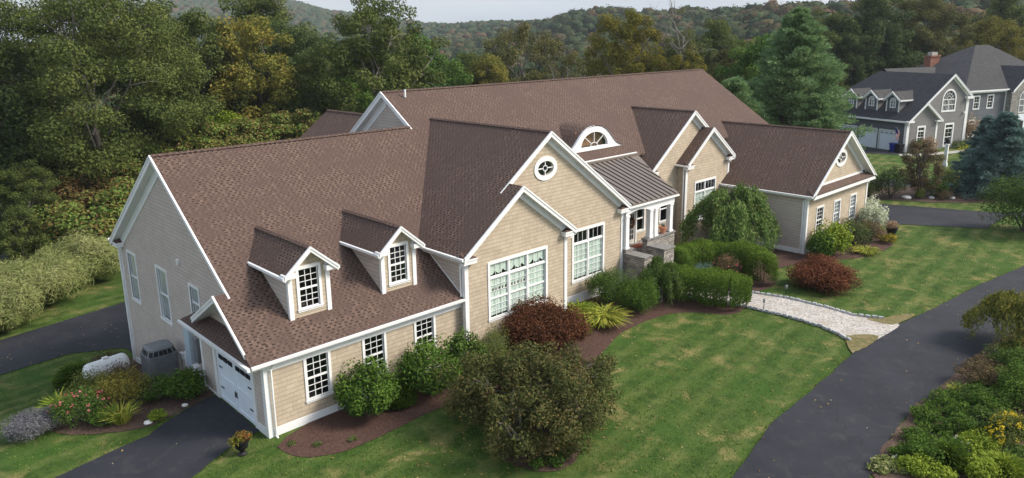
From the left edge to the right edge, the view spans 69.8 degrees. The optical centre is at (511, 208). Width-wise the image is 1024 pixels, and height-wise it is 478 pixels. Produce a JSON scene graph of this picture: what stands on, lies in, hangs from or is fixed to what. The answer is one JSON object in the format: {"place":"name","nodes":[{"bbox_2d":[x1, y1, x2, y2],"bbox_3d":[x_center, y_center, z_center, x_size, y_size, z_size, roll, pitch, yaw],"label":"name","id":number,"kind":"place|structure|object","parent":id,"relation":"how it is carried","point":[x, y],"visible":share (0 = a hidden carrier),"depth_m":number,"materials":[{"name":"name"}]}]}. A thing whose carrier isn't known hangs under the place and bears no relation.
{"place":"outdoors","nodes":[
{"label":"outdoors","id":0,"kind":"place"},
{"bbox_2d":[0,302,131,374],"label":"driveway","id":1,"kind":"structure","parent":0,"point":[101,329],"depth_m":42.76,"materials":[{"name":"grey asphalt"}]},
{"bbox_2d":[55,395,258,477],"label":"driveway","id":2,"kind":"structure","parent":0,"point":[201,433],"depth_m":26.31,"materials":[{"name":"grey asphalt"}]},
{"bbox_2d":[0,31,596,266],"bbox_3d":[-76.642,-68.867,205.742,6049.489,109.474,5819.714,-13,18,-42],"label":"hills","id":3,"kind":"structure","parent":0,"point":[2,256],"depth_m":70.99,"materials":[{"name":"green plant"}]},
{"bbox_2d":[0,57,64,238],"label":"dark oak","id":4,"kind":"object","parent":3,"relation":"on","point":[11,127],"visible":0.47,"depth_m":61.74,"materials":[{"name":"green plant"}]},
{"bbox_2d":[0,158,66,252],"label":"maple tree","id":5,"kind":"object","parent":3,"relation":"on","point":[44,182],"visible":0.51,"depth_m":58.47,"materials":[{"name":"green plant"}]},
{"bbox_2d":[0,114,96,215],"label":"green tree","id":6,"kind":"object","parent":3,"relation":"on","point":[28,141],"visible":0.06,"depth_m":63.86,"materials":[{"name":"green plant"}]},
{"bbox_2d":[42,168,134,231],"bbox_3d":[-35.490,0.406,63.242,9.190,7.620,10.072,-13,18,-42],"label":"sumac tree","id":7,"kind":"object","parent":3,"relation":"on","point":[98,183],"visible":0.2,"depth_m":61.21,"materials":[{"name":"green plant"}]},
{"bbox_2d":[77,148,143,191],"bbox_3d":[-34.889,-0.574,65.294,10.079,9.000,8.927,3,14,16],"label":"sumac tree","id":8,"kind":"object","parent":3,"relation":"on","point":[113,172],"visible":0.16,"depth_m":64.06,"materials":[{"name":"green plant"}]},
{"bbox_2d":[0,0,225,193],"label":"maple tree","id":9,"kind":"object","parent":3,"relation":"on","point":[133,35],"visible":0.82,"depth_m":63.90,"materials":[{"name":"green plant"}]},
{"bbox_2d":[96,0,258,141],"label":"maple tree","id":10,"kind":"object","parent":3,"relation":"on","point":[196,24],"visible":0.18,"depth_m":78.95,"materials":[{"name":"green plant"}]},
{"bbox_2d":[164,119,257,149],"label":"sumac tree","id":11,"kind":"object","parent":3,"relation":"on","point":[212,130],"visible":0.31,"depth_m":71.29,"materials":[{"name":"green plant"}]},
{"bbox_2d":[207,115,288,146],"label":"sumac tree","id":12,"kind":"object","parent":3,"relation":"on","point":[253,125],"visible":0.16,"depth_m":73.52,"materials":[{"name":"green plant"}]},
{"bbox_2d":[195,13,315,118],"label":"golden tree","id":13,"kind":"object","parent":3,"relation":"on","point":[249,39],"visible":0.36,"depth_m":79.98,"materials":[{"name":"green plant"}]},
{"bbox_2d":[201,0,319,107],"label":"dark oak","id":14,"kind":"object","parent":3,"relation":"on","point":[256,7],"visible":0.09,"depth_m":102.75,"materials":[{"name":"green plant"}]},
{"bbox_2d":[251,110,300,140],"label":"sumac tree","id":15,"kind":"object","parent":3,"relation":"on","point":[275,129],"visible":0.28,"depth_m":74.71,"materials":[{"name":"green plant"}]},
{"bbox_2d":[264,90,323,117],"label":"green tree","id":16,"kind":"object","parent":3,"relation":"on","point":[296,103],"visible":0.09,"depth_m":81.77,"materials":[{"name":"green plant"}]},
{"bbox_2d":[274,108,322,139],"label":"sumac tree","id":17,"kind":"object","parent":3,"relation":"on","point":[304,120],"visible":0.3,"depth_m":75.63,"materials":[{"name":"green plant"}]},
{"bbox_2d":[240,19,362,113],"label":"maple tree","id":18,"kind":"object","parent":3,"relation":"on","point":[304,39],"visible":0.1,"depth_m":93.79,"materials":[{"name":"green plant"}]},
{"bbox_2d":[248,52,361,116],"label":"maple tree","id":19,"kind":"object","parent":3,"relation":"on","point":[304,80],"visible":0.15,"depth_m":84.25,"materials":[{"name":"green plant"}]},
{"bbox_2d":[305,0,449,112],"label":"half bare tree","id":20,"kind":"object","parent":3,"relation":"on","point":[390,71],"visible":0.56,"depth_m":78.36,"materials":[{"name":"green plant"}]},
{"bbox_2d":[394,33,473,88],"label":"green tree","id":21,"kind":"object","parent":3,"relation":"on","point":[461,76],"visible":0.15,"depth_m":100.45,"materials":[{"name":"green plant"}]},
{"bbox_2d":[455,53,509,85],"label":"green tree","id":22,"kind":"object","parent":3,"relation":"on","point":[491,66],"visible":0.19,"depth_m":105.01,"materials":[{"name":"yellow plant"}]},
{"bbox_2d":[0,0,1023,125],"bbox_3d":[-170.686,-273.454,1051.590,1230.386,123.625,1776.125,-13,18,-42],"label":"forest","id":23,"kind":"object","parent":3,"relation":"on","point":[573,28],"visible":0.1,"depth_m":448.59,"materials":[{"name":"green plant"}]},
{"bbox_2d":[476,21,568,81],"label":"brown oak","id":24,"kind":"object","parent":3,"relation":"on","point":[523,34],"visible":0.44,"depth_m":117.48,"materials":[{"name":"green plant"}]},
{"bbox_2d":[540,51,607,79],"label":"brown oak","id":25,"kind":"object","parent":3,"relation":"on","point":[569,60],"visible":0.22,"depth_m":113.79,"materials":[{"name":"green plant"}]},
{"bbox_2d":[580,8,667,75],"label":"golden tree","id":26,"kind":"object","parent":3,"relation":"on","point":[628,34],"visible":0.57,"depth_m":94.73,"materials":[{"name":"green plant"}]},
{"bbox_2d":[666,19,749,75],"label":"dark oak","id":27,"kind":"object","parent":3,"relation":"on","point":[715,36],"visible":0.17,"depth_m":120.22,"materials":[{"name":"green plant"}]},
{"bbox_2d":[791,92,842,128],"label":"pine tree","id":28,"kind":"object","parent":3,"relation":"on","point":[815,113],"visible":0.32,"depth_m":64.08,"materials":[{"name":"green plant"}]},
{"bbox_2d":[810,8,860,93],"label":"maple tree","id":29,"kind":"object","parent":3,"relation":"on","point":[831,21],"visible":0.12,"depth_m":123.89,"materials":[{"name":"green plant"}]},
{"bbox_2d":[824,33,885,94],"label":"dark oak","id":30,"kind":"object","parent":3,"relation":"on","point":[854,43],"visible":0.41,"depth_m":121.37,"materials":[{"name":"green plant"}]},
{"bbox_2d":[824,0,925,85],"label":"dark oak","id":31,"kind":"object","parent":3,"relation":"on","point":[878,33],"visible":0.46,"depth_m":123.45,"materials":[{"name":"green plant"}]},
{"bbox_2d":[886,0,977,67],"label":"maple tree","id":32,"kind":"object","parent":3,"relation":"on","point":[931,11],"visible":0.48,"depth_m":126.28,"materials":[{"name":"green plant"}]},
{"bbox_2d":[937,111,1023,200],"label":"blue spruce","id":33,"kind":"object","parent":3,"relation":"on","point":[1001,144],"visible":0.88,"depth_m":65.07,"materials":[{"name":"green plant"}]},
{"bbox_2d":[947,15,1022,56],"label":"green tree","id":34,"kind":"object","parent":3,"relation":"on","point":[981,31],"visible":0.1,"depth_m":135.26,"materials":[{"name":"green plant"}]},
{"bbox_2d":[962,0,1023,54],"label":"dark oak","id":35,"kind":"object","parent":3,"relation":"on","point":[1012,9],"visible":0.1,"depth_m":140.79,"materials":[{"name":"green plant"}]},
{"bbox_2d":[983,22,1023,60],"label":"golden tree","id":36,"kind":"object","parent":3,"relation":"on","point":[1009,39],"visible":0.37,"depth_m":121.07,"materials":[{"name":"plant"}]},
{"bbox_2d":[0,0,854,41],"label":"sky","id":37,"kind":"structure","parent":0,"point":[448,11],"materials":[{"name":"white"}]},
{"bbox_2d":[0,146,1023,477],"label":"lawn","id":38,"kind":"structure","parent":0,"point":[932,288],"depth_m":31.19,"materials":[{"name":"green plant"}]},
{"bbox_2d":[0,272,44,331],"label":"feathery grass","id":39,"kind":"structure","parent":38,"relation":"on","point":[16,306],"depth_m":43.80,"materials":[{"name":"green plant"}]},
{"bbox_2d":[0,205,51,263],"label":"green tree","id":40,"kind":"object","parent":38,"relation":"on","point":[22,239],"visible":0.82,"depth_m":53.70,"materials":[{"name":"green plant"}]},
{"bbox_2d":[0,406,64,442],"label":"lavender mound","id":41,"kind":"object","parent":38,"relation":"on","point":[44,419],"visible":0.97,"depth_m":27.13,"materials":[{"name":"grey plant"}]},
{"bbox_2d":[0,244,94,307],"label":"feathery grass","id":42,"kind":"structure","parent":38,"relation":"on","point":[58,281],"depth_m":47.29,"materials":[{"name":"green plant"}]},
{"bbox_2d":[12,191,128,250],"bbox_3d":[-33.570,1.884,58.422,9.733,6.001,9.232,-13,18,-42],"label":"sumac tree","id":43,"kind":"object","parent":38,"relation":"on","point":[55,222],"visible":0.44,"depth_m":55.59,"materials":[{"name":"green plant"}]},
{"bbox_2d":[28,227,120,287],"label":"feathery grass","id":44,"kind":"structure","parent":38,"relation":"on","point":[101,258],"depth_m":51.83,"materials":[{"name":"green plant"}]},
{"bbox_2d":[64,176,133,240],"bbox_3d":[-31.067,0.867,60.323,8.828,6.959,9.169,-5,14,-19],"label":"sumac tree","id":45,"kind":"object","parent":38,"relation":"on","point":[118,192],"visible":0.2,"depth_m":57.63,"materials":[{"name":"green plant"}]},
{"bbox_2d":[49,353,213,434],"bbox_3d":[-18.759,8.333,33.662,6.160,2.604,15.103,-13,18,-42],"label":"mulch bed","id":46,"kind":"object","parent":38,"relation":"on","point":[172,406],"visible":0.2,"depth_m":28.98,"materials":[{"name":"brown soil"}]},
{"bbox_2d":[48,358,93,388],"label":"juniper","id":47,"kind":"object","parent":46,"relation":"on","point":[60,379],"visible":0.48,"depth_m":36.69,"materials":[{"name":"green plant"}]},
{"bbox_2d":[47,383,109,428],"bbox_3d":[-16.613,7.568,28.221,2.218,1.589,2.137,-13,18,-42],"label":"rose bush","id":48,"kind":"object","parent":46,"relation":"on","point":[89,404],"visible":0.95,"depth_m":27.89,"materials":[{"name":"green plant"}]},
{"bbox_2d":[82,353,129,385],"bbox_3d":[-19.938,7.895,36.110,0.800,1.220,2.100,9,17,37],"label":"white tank","id":49,"kind":"object","parent":46,"relation":"on","point":[104,361],"visible":0.52,"depth_m":35.83,"materials":[{"name":"metal"}]},
{"bbox_2d":[87,364,153,407],"bbox_3d":[-15.688,7.329,29.698,2.504,1.480,2.318,-13,18,-42],"label":"yellowing shrub","id":50,"kind":"object","parent":46,"relation":"on","point":[113,385],"visible":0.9,"depth_m":29.42,"materials":[{"name":"green plant"}]},
{"bbox_2d":[140,339,179,383],"bbox_3d":[-15.930,6.897,33.228,1.350,1.600,1.350,-13,18,-42],"label":"air conditioner","id":51,"kind":"object","parent":46,"relation":"on","point":[160,356],"visible":0.83,"depth_m":32.77,"materials":[{"name":"grey paint"}]},
{"bbox_2d":[154,366,208,399],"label":"green perennials","id":52,"kind":"object","parent":46,"relation":"on","point":[174,385],"visible":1,"depth_m":29.76,"materials":[{"name":"green plant"}]},
{"bbox_2d":[107,69,876,438],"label":"shingled house","id":53,"kind":"structure","parent":38,"relation":"on","point":[271,289],"depth_m":34.93,"materials":[{"name":"brown"}]},
{"bbox_2d":[154,264,172,326],"bbox_3d":[-16.062,4.027,34.495,0.665,2.740,1.520,-13,18,-42],"label":"window","id":54,"kind":"structure","parent":53,"relation":"in","point":[163,291],"depth_m":34.53,"materials":[{"name":"white glass"}]},
{"bbox_2d":[216,351,255,425],"bbox_3d":[-10.769,6.964,28.663,0.105,2.200,3.340,-13,18,-42],"label":"garage door","id":55,"kind":"structure","parent":53,"relation":"in","point":[234,382],"depth_m":28.67,"materials":[{"name":"white paint"}]},
{"bbox_2d":[303,348,333,403],"bbox_3d":[-7.566,6.331,28.143,1.190,1.940,0.665,-13,18,-42],"label":"window","id":56,"kind":"structure","parent":53,"relation":"in","point":[317,369],"depth_m":28.32,"materials":[{"name":"white paint"}]},
{"bbox_2d":[362,329,388,374],"bbox_3d":[-5.723,5.878,29.846,1.190,1.940,0.665,-13,18,-42],"label":"window","id":57,"kind":"structure","parent":53,"relation":"in","point":[374,345],"depth_m":30.01,"materials":[{"name":"white paint"}]},
{"bbox_2d":[414,313,436,353],"bbox_3d":[-3.894,5.408,31.532,1.190,1.940,0.665,-13,18,-42],"label":"window","id":58,"kind":"structure","parent":53,"relation":"in","point":[423,327],"depth_m":31.67,"materials":[{"name":"white paint"}]},
{"bbox_2d":[487,245,547,322],"bbox_3d":[0.130,3.457,34.575,3.930,2.870,0.665,-13,18,-42],"label":"window","id":59,"kind":"structure","parent":53,"relation":"in","point":[531,265],"depth_m":34.33,"materials":[{"name":"white glass"}]},
{"bbox_2d":[572,222,604,284],"bbox_3d":[3.887,2.335,39.410,2.700,2.940,0.665,-13,18,-42],"label":"window","id":60,"kind":"structure","parent":53,"relation":"in","point":[587,249],"depth_m":39.40,"materials":[{"name":"white glass"}]},
{"bbox_2d":[432,339,622,463],"bbox_3d":[1.199,6.942,26.847,6.660,3.570,7.052,-9,15,-31],"label":"crabapple tree","id":61,"kind":"object","parent":38,"relation":"on","point":[568,386],"visible":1,"depth_m":25.95,"materials":[{"name":"green plant"}]},
{"bbox_2d":[497,422,578,471],"bbox_3d":[0.915,8.459,26.210,2.978,0.001,3.330,-13,18,-42],"label":"mulch bed","id":62,"kind":"object","parent":38,"relation":"on","point":[566,463],"visible":0.29,"depth_m":25.33,"materials":[{"name":"brown soil"}]},
{"bbox_2d":[277,230,894,456],"bbox_3d":[9.007,4.697,41.701,47.104,0.620,10.351,-13,18,-42],"label":"mulch bed","id":63,"kind":"object","parent":38,"relation":"on","point":[334,432],"visible":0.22,"depth_m":29.61,"materials":[{"name":"brown soil"}]},
{"bbox_2d":[333,355,401,416],"bbox_3d":[-5.565,6.884,28.241,2.581,2.476,2.667,-13,18,-42],"label":"rhododendron bush","id":64,"kind":"object","parent":63,"relation":"on","point":[347,392],"visible":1,"depth_m":27.85,"materials":[{"name":"green plant"}]},
{"bbox_2d":[386,375,417,409],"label":"juniper","id":65,"kind":"object","parent":63,"relation":"on","point":[407,398],"visible":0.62,"depth_m":28.83,"materials":[{"name":"green plant"}]},
{"bbox_2d":[392,334,462,396],"bbox_3d":[-3.377,6.295,29.695,2.849,2.834,2.632,-1,13,-1],"label":"rhododendron bush","id":66,"kind":"object","parent":63,"relation":"on","point":[413,368],"visible":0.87,"depth_m":29.15,"materials":[{"name":"green plant"}]},
{"bbox_2d":[439,326,490,380],"bbox_3d":[-1.892,6.173,30.744,2.146,2.509,1.753,-8,15,-27],"label":"broadleaf shrub","id":67,"kind":"object","parent":63,"relation":"on","point":[459,343],"visible":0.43,"depth_m":30.56,"materials":[{"name":"green plant"}]},
{"bbox_2d":[467,322,511,370],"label":"mounded shrub","id":68,"kind":"object","parent":63,"relation":"on","point":[490,343],"visible":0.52,"depth_m":31.46,"materials":[{"name":"green plant"}]},
{"bbox_2d":[499,292,593,357],"bbox_3d":[1.544,5.430,33.550,4.739,2.381,4.307,-13,18,-42],"label":"red maple","id":69,"kind":"object","parent":63,"relation":"on","point":[532,323],"visible":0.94,"depth_m":32.90,"materials":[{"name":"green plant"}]},
{"bbox_2d":[579,301,633,328],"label":"daylily clump","id":70,"kind":"object","parent":63,"relation":"on","point":[604,318],"visible":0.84,"depth_m":36.28,"materials":[{"name":"yellow plant"}]},
{"bbox_2d":[584,267,629,304],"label":"boxwood","id":71,"kind":"object","parent":63,"relation":"on","point":[607,293],"visible":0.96,"depth_m":38.25,"materials":[{"name":"green plant"}]},
{"bbox_2d":[615,268,661,314],"bbox_3d":[6.475,4.340,38.082,2.519,2.308,2.364,-13,18,-42],"label":"boxwood","id":72,"kind":"object","parent":63,"relation":"on","point":[633,290],"visible":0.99,"depth_m":37.82,"materials":[{"name":"green plant"}]},
{"bbox_2d":[636,254,688,307],"bbox_3d":[8.026,3.922,39.559,3.002,2.867,2.588,5,14,25],"label":"weeping conifer","id":73,"kind":"object","parent":63,"relation":"on","point":[667,272],"visible":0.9,"depth_m":38.88,"materials":[{"name":"green plant"}]},
{"bbox_2d":[656,261,753,308],"bbox_3d":[10.338,4.130,39.688,5.234,2.016,2.253,7,15,29],"label":"clipped hedge","id":74,"kind":"object","parent":63,"relation":"on","point":[694,277],"visible":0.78,"depth_m":38.75,"materials":[{"name":"green plant"}]},
{"bbox_2d":[674,237,779,285],"bbox_3d":[12.727,2.996,44.639,6.802,2.117,3.924,4,14,20],"label":"clipped hedge","id":75,"kind":"object","parent":63,"relation":"on","point":[749,253],"visible":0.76,"depth_m":44.24,"materials":[{"name":"green plant"}]},
{"bbox_2d":[677,181,781,269],"bbox_3d":[14.628,0.903,48.302,7.728,5.302,6.285,-13,18,-42],"label":"weeping cherry","id":76,"kind":"object","parent":63,"relation":"on","point":[735,213],"visible":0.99,"depth_m":46.97,"materials":[{"name":"green plant"}]},
{"bbox_2d":[805,229,835,255],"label":"hydrangea","id":77,"kind":"object","parent":63,"relation":"on","point":[817,237],"visible":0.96,"depth_m":47.93,"materials":[{"name":"green plant"}]},
{"bbox_2d":[809,218,856,254],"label":"hydrangea","id":78,"kind":"object","parent":63,"relation":"on","point":[841,238],"visible":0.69,"depth_m":48.38,"materials":[{"name":"green plant"}]},
{"bbox_2d":[857,194,888,227],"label":"white hydrangea","id":79,"kind":"object","parent":63,"relation":"on","point":[875,213],"visible":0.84,"depth_m":53.74,"materials":[{"name":"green plant"}]},
{"bbox_2d":[651,0,712,69],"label":"bare tree","id":80,"kind":"object","parent":38,"relation":"on","point":[682,51],"visible":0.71,"depth_m":93.03,"materials":[{"name":"grey plant"}]},
{"bbox_2d":[661,51,711,76],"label":"golden tree","id":81,"kind":"object","parent":38,"relation":"on","point":[676,63],"visible":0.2,"depth_m":92.83,"materials":[{"name":"green plant"}]},
{"bbox_2d":[701,44,756,83],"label":"green tree","id":82,"kind":"object","parent":38,"relation":"on","point":[719,59],"visible":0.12,"depth_m":97.66,"materials":[{"name":"green plant"}]},
{"bbox_2d":[721,75,774,119],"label":"pine tree","id":83,"kind":"object","parent":38,"relation":"on","point":[738,88],"visible":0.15,"depth_m":64.62,"materials":[{"name":"green plant"}]},
{"bbox_2d":[713,33,807,124],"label":"green tree","id":84,"kind":"object","parent":38,"relation":"on","point":[749,57],"visible":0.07,"depth_m":79.53,"materials":[{"name":"green plant"}]},
{"bbox_2d":[688,288,898,338],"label":"gravel path","id":85,"kind":"structure","parent":38,"relation":"on","point":[845,324],"depth_m":37.73,"materials":[{"name":"white gravel"}]},
{"bbox_2d":[745,5,875,149],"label":"white pine","id":86,"kind":"object","parent":38,"relation":"on","point":[786,62],"visible":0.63,"depth_m":66.57,"materials":[{"name":"green plant"}]},
{"bbox_2d":[786,252,863,296],"bbox_3d":[17.822,3.753,42.084,3.885,2.076,4.003,-5,14,-19],"label":"red maple mound","id":87,"kind":"object","parent":38,"relation":"on","point":[822,273],"visible":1,"depth_m":41.43,"materials":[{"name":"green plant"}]},
{"bbox_2d":[831,45,1023,151],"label":"gray house","id":88,"kind":"structure","parent":38,"relation":"on","point":[938,97],"depth_m":95.48,"materials":[{"name":"grey"}]},
{"bbox_2d":[867,187,1009,202],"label":"mulch bed","id":89,"kind":"object","parent":38,"relation":"on","point":[908,191],"visible":0.39,"depth_m":65.58,"materials":[{"name":"brown soil"}]},
{"bbox_2d":[873,160,909,196],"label":"island shrub","id":90,"kind":"object","parent":89,"relation":"on","point":[897,177],"visible":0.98,"depth_m":65.30,"materials":[{"name":"green plant"}]},
{"bbox_2d":[898,140,945,196],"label":"maple","id":91,"kind":"object","parent":89,"relation":"on","point":[921,178],"visible":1,"depth_m":64.71,"materials":[{"name":"brown plant"}]},
{"bbox_2d":[869,329,1023,477],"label":"mulch bed","id":92,"kind":"object","parent":38,"relation":"on","point":[896,436],"visible":0.13,"depth_m":26.92,"materials":[{"name":"brown soil"}]},
{"bbox_2d":[866,454,906,475],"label":"shrub","id":93,"kind":"object","parent":92,"relation":"on","point":[883,464],"visible":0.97,"depth_m":24.37,"materials":[{"name":"green plant"}]},
{"bbox_2d":[903,434,945,470],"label":"ground plant","id":94,"kind":"object","parent":92,"relation":"on","point":[918,445],"visible":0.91,"depth_m":24.61,"materials":[{"name":"green plant"}]},
{"bbox_2d":[891,451,958,477],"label":"ground plant","id":95,"kind":"object","parent":92,"relation":"on","point":[914,461],"visible":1,"depth_m":23.89,"materials":[{"name":"green plant"}]},
{"bbox_2d":[929,436,971,474],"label":"feathery shrub","id":96,"kind":"object","parent":92,"relation":"on","point":[956,455],"visible":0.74,"depth_m":24.27,"materials":[{"name":"green plant"}]},
{"bbox_2d":[939,411,979,433],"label":"green shrub","id":97,"kind":"object","parent":92,"relation":"on","point":[960,421],"visible":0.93,"depth_m":26.36,"materials":[{"name":"green plant"}]},
{"bbox_2d":[952,358,1001,387],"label":"twiggy shrub","id":98,"kind":"object","parent":92,"relation":"on","point":[984,369],"visible":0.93,"depth_m":29.95,"materials":[{"name":"brown plant"}]},
{"bbox_2d":[957,428,1005,456],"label":"ground plant","id":99,"kind":"object","parent":92,"relation":"on","point":[975,438],"visible":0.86,"depth_m":25.27,"materials":[{"name":"green plant"}]},
{"bbox_2d":[963,452,1002,477],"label":"ground plant","id":100,"kind":"object","parent":92,"relation":"on","point":[990,469],"visible":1,"depth_m":23.52,"materials":[{"name":"green plant"}]},
{"bbox_2d":[959,288,1023,349],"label":"weeping cherry","id":101,"kind":"object","parent":92,"relation":"on","point":[1008,305],"visible":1,"depth_m":33.35,"materials":[{"name":"green plant"}]},
{"bbox_2d":[968,385,1014,415],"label":"green shrub","id":102,"kind":"object","parent":92,"relation":"on","point":[981,398],"visible":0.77,"depth_m":27.72,"materials":[{"name":"green plant"}]},
{"bbox_2d":[977,447,1023,477],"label":"lime fern","id":103,"kind":"object","parent":92,"relation":"on","point":[1010,466],"visible":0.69,"depth_m":23.92,"materials":[{"name":"green plant"}]},
{"bbox_2d":[985,407,1023,449],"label":"goldenrod","id":104,"kind":"object","parent":92,"relation":"on","point":[1001,424],"visible":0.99,"depth_m":25.56,"materials":[{"name":"yellow plant"}]},
{"bbox_2d":[996,374,1023,408],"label":"green shrub","id":105,"kind":"object","parent":92,"relation":"on","point":[1015,387],"visible":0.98,"depth_m":27.93,"materials":[{"name":"green plant"}]},
{"bbox_2d":[942,115,1007,183],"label":"blue spruce","id":106,"kind":"object","parent":38,"relation":"on","point":[974,142],"visible":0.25,"depth_m":71.08,"materials":[{"name":"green plant"}]},
{"bbox_2d":[976,173,1023,231],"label":"evergreen shrub","id":107,"kind":"object","parent":38,"relation":"on","point":[1016,199],"visible":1,"depth_m":53.71,"materials":[{"name":"green plant"}]},
{"bbox_2d":[732,203,1023,477],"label":"driveway","id":108,"kind":"structure","parent":0,"point":[874,385],"depth_m":30.07,"materials":[{"name":"grey asphalt"}]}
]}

